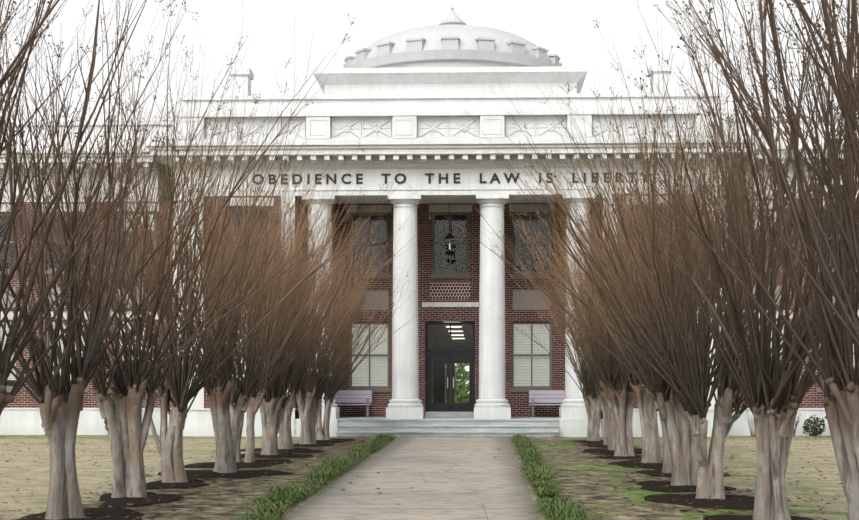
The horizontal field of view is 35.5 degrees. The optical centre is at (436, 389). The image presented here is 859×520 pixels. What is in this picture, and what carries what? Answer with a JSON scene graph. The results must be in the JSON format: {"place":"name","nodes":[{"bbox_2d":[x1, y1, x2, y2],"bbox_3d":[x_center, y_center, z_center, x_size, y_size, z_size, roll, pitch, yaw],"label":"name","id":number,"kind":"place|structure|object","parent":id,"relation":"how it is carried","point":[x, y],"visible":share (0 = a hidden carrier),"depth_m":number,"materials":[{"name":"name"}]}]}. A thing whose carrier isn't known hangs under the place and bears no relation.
{"place":"outdoors","nodes":[
{"label":"outdoors","id":0,"kind":"place"},
{"bbox_2d":[283,437,538,519],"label":"walkway path","id":1,"kind":"structure","parent":0,"point":[448,478],"depth_m":20.63,"materials":[{"name":"concrete"}]},
{"bbox_2d":[0,393,847,519],"bbox_3d":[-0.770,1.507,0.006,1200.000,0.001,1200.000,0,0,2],"label":"lawn ground","id":2,"kind":"structure","parent":0,"point":[609,479],"depth_m":22.54,"materials":[{"name":"plant"}]},
{"bbox_2d":[0,0,97,228],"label":"crepe myrtle tree","id":3,"kind":"object","parent":2,"relation":"on","point":[7,74],"visible":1,"depth_m":10.34,"materials":[{"name":"brown plant"}]},
{"bbox_2d":[0,0,199,415],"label":"crepe myrtle tree","id":4,"kind":"object","parent":2,"relation":"on","point":[10,346],"visible":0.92,"depth_m":12.73,"materials":[{"name":"brown plant"}]},
{"bbox_2d":[103,393,115,435],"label":"bush","id":5,"kind":"object","parent":2,"relation":"on","point":[113,403],"visible":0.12,"depth_m":43.62,"materials":[{"name":"green plant"}]},
{"bbox_2d":[0,0,244,519],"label":"crepe myrtle tree","id":6,"kind":"object","parent":2,"relation":"on","point":[61,408],"visible":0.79,"depth_m":15.29,"materials":[{"name":"brown plant"}]},
{"bbox_2d":[0,0,368,497],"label":"crepe myrtle tree","id":7,"kind":"object","parent":2,"relation":"on","point":[128,429],"visible":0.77,"depth_m":18.25,"materials":[{"name":"brown plant"}]},
{"bbox_2d":[68,58,344,472],"bbox_3d":[-3.808,-1.942,22.960,4.858,7.034,5.746,0,0,-11],"label":"crepe myrtle tree","id":8,"kind":"object","parent":2,"relation":"on","point":[226,432],"visible":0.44,"depth_m":23.74,"materials":[{"name":"brown plant"}]},
{"bbox_2d":[26,16,433,482],"bbox_3d":[-3.403,-2.198,22.015,7.036,7.590,5.796,0,0,-28],"label":"crepe myrtle tree","id":9,"kind":"object","parent":2,"relation":"on","point":[169,445],"visible":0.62,"depth_m":21.25,"materials":[{"name":"brown plant"}]},
{"bbox_2d":[119,185,390,448],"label":"crepe myrtle tree","id":10,"kind":"object","parent":2,"relation":"on","point":[285,439],"visible":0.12,"depth_m":33.29,"materials":[{"name":"brown plant"}]},
{"bbox_2d":[95,109,460,462],"bbox_3d":[-3.437,-1.924,27.670,7.942,7.018,5.194,0,0,2],"label":"crepe myrtle tree","id":11,"kind":"object","parent":2,"relation":"on","point":[257,396],"visible":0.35,"depth_m":27.21,"materials":[{"name":"brown plant"}]},
{"bbox_2d":[172,133,397,454],"bbox_3d":[-3.611,-2.162,30.579,5.694,7.465,6.351,0,0,2],"label":"crepe myrtle tree","id":12,"kind":"object","parent":2,"relation":"on","point":[274,403],"visible":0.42,"depth_m":30.26,"materials":[{"name":"brown plant"}]},
{"bbox_2d":[199,170,418,443],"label":"crepe myrtle tree","id":13,"kind":"object","parent":2,"relation":"on","point":[308,407],"visible":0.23,"depth_m":36.41,"materials":[{"name":"brown plant"}]},
{"bbox_2d":[224,198,451,439],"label":"crepe myrtle tree","id":14,"kind":"object","parent":2,"relation":"on","point":[322,433],"visible":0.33,"depth_m":39.46,"materials":[{"name":"brown plant"}]},
{"bbox_2d":[219,433,606,519],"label":"liriope border plants","id":15,"kind":"object","parent":2,"relation":"on","point":[536,470],"visible":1,"depth_m":19.40,"materials":[{"name":"green plant"}]},
{"bbox_2d":[8,438,819,519],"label":"mulch soil rings","id":16,"kind":"object","parent":2,"relation":"on","point":[115,511],"visible":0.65,"depth_m":20.42,"materials":[{"name":"brown soil"}]},
{"bbox_2d":[0,436,846,519],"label":"leaf litter","id":17,"kind":"object","parent":2,"relation":"on","point":[412,487],"visible":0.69,"depth_m":22.88,"materials":[{"name":"brown plant"}]},
{"bbox_2d":[0,64,858,437],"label":"building","id":18,"kind":"structure","parent":2,"relation":"on","point":[414,126],"depth_m":44.61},
{"bbox_2d":[333,390,371,416],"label":"bench","id":19,"kind":"object","parent":18,"relation":"on","point":[368,400],"visible":0.56,"depth_m":46.11,"materials":[{"name":"grey"}]},
{"bbox_2d":[0,210,853,402],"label":"courthouse glazing","id":20,"kind":"structure","parent":18,"relation":"attached to","point":[428,326],"depth_m":46.34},
{"bbox_2d":[299,194,594,418],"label":"columns","id":21,"kind":"structure","parent":18,"relation":"attached to","point":[405,402],"depth_m":43.23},
{"bbox_2d":[444,202,454,254],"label":"porch lantern","id":22,"kind":"object","parent":18,"relation":"attached to","point":[449,235],"visible":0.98,"depth_m":44.88,"materials":[{"name":"black metal"}]},
{"bbox_2d":[253,172,645,183],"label":"lettering","id":23,"kind":"object","parent":18,"relation":"attached to","point":[428,174],"visible":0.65,"depth_m":43.17},
{"bbox_2d":[343,3,561,67],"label":"dome","id":24,"kind":"structure","parent":18,"relation":"attached to","point":[452,39],"depth_m":46.52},
{"bbox_2d":[529,390,564,416],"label":"bench","id":25,"kind":"object","parent":18,"relation":"on","point":[532,396],"visible":0.54,"depth_m":45.90,"materials":[{"name":"grey wood"}]},
{"bbox_2d":[445,363,468,403],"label":"door glass","id":26,"kind":"object","parent":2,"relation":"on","point":[463,372],"depth_m":76.94,"materials":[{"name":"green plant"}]},
{"bbox_2d":[491,182,639,440],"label":"crepe myrtle tree","id":27,"kind":"object","parent":2,"relation":"on","point":[593,407],"visible":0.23,"depth_m":38.69,"materials":[{"name":"brown plant"}]},
{"bbox_2d":[520,158,667,444],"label":"crepe myrtle tree","id":28,"kind":"object","parent":2,"relation":"on","point":[604,407],"visible":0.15,"depth_m":35.65,"materials":[{"name":"brown plant"}]},
{"bbox_2d":[495,180,720,449],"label":"crepe myrtle tree","id":29,"kind":"object","parent":2,"relation":"on","point":[611,436],"visible":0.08,"depth_m":32.65,"materials":[{"name":"brown plant"}]},
{"bbox_2d":[398,18,834,485],"bbox_3d":[3.491,-1.947,20.394,5.845,7.046,6.042,0,0,41],"label":"crepe myrtle tree","id":30,"kind":"object","parent":2,"relation":"on","point":[682,447],"visible":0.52,"depth_m":20.60,"materials":[{"name":"brown plant"}]},
{"bbox_2d":[477,128,758,456],"bbox_3d":[4.005,-2.118,29.487,6.294,7.397,6.470,0,0,2],"label":"crepe myrtle tree","id":31,"kind":"object","parent":2,"relation":"on","point":[623,403],"visible":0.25,"depth_m":29.66,"materials":[{"name":"brown plant"}]},
{"bbox_2d":[514,84,770,462],"bbox_3d":[4.318,-2.178,26.936,4.805,7.488,6.511,0,0,18],"label":"crepe myrtle tree","id":32,"kind":"object","parent":2,"relation":"on","point":[651,452],"visible":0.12,"depth_m":26.99,"materials":[{"name":"brown plant"}]},
{"bbox_2d":[451,0,857,498],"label":"crepe myrtle tree","id":33,"kind":"object","parent":2,"relation":"on","point":[710,477],"visible":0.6,"depth_m":18.09,"materials":[{"name":"brown plant"}]},
{"bbox_2d":[546,87,825,472],"bbox_3d":[4.450,-1.913,23.580,4.914,6.979,5.528,0,0,2],"label":"crepe myrtle tree","id":34,"kind":"object","parent":2,"relation":"on","point":[667,466],"visible":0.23,"depth_m":23.83,"materials":[{"name":"brown plant"}]},
{"bbox_2d":[539,0,858,519],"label":"crepe myrtle tree","id":35,"kind":"object","parent":2,"relation":"on","point":[765,382],"visible":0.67,"depth_m":14.97,"materials":[{"name":"brown plant"}]},
{"bbox_2d":[561,0,858,519],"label":"crepe myrtle tree","id":36,"kind":"object","parent":2,"relation":"on","point":[838,384],"visible":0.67,"depth_m":11.99,"materials":[{"name":"brown plant"}]},
{"bbox_2d":[744,410,755,436],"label":"bare shrub twigs","id":37,"kind":"object","parent":2,"relation":"on","point":[750,428],"visible":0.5,"depth_m":43.14,"materials":[{"name":"grey plant"}]},
{"bbox_2d":[658,0,858,346],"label":"crepe myrtle tree","id":38,"kind":"object","parent":2,"relation":"on","point":[838,192],"visible":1,"depth_m":9.44,"materials":[{"name":"brown plant"}]},
{"bbox_2d":[792,413,800,435],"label":"bare shrub twigs","id":39,"kind":"object","parent":2,"relation":"on","point":[794,431],"visible":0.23,"depth_m":43.29,"materials":[{"name":"grey plant"}]},
{"bbox_2d":[802,415,825,436],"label":"shrub","id":40,"kind":"object","parent":2,"relation":"on","point":[813,428],"visible":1,"depth_m":43.21,"materials":[{"name":"green plant"}]},
{"bbox_2d":[0,0,858,392],"label":"sky","id":41,"kind":"structure","parent":0,"point":[565,28],"materials":[{"name":"white"}]}
]}

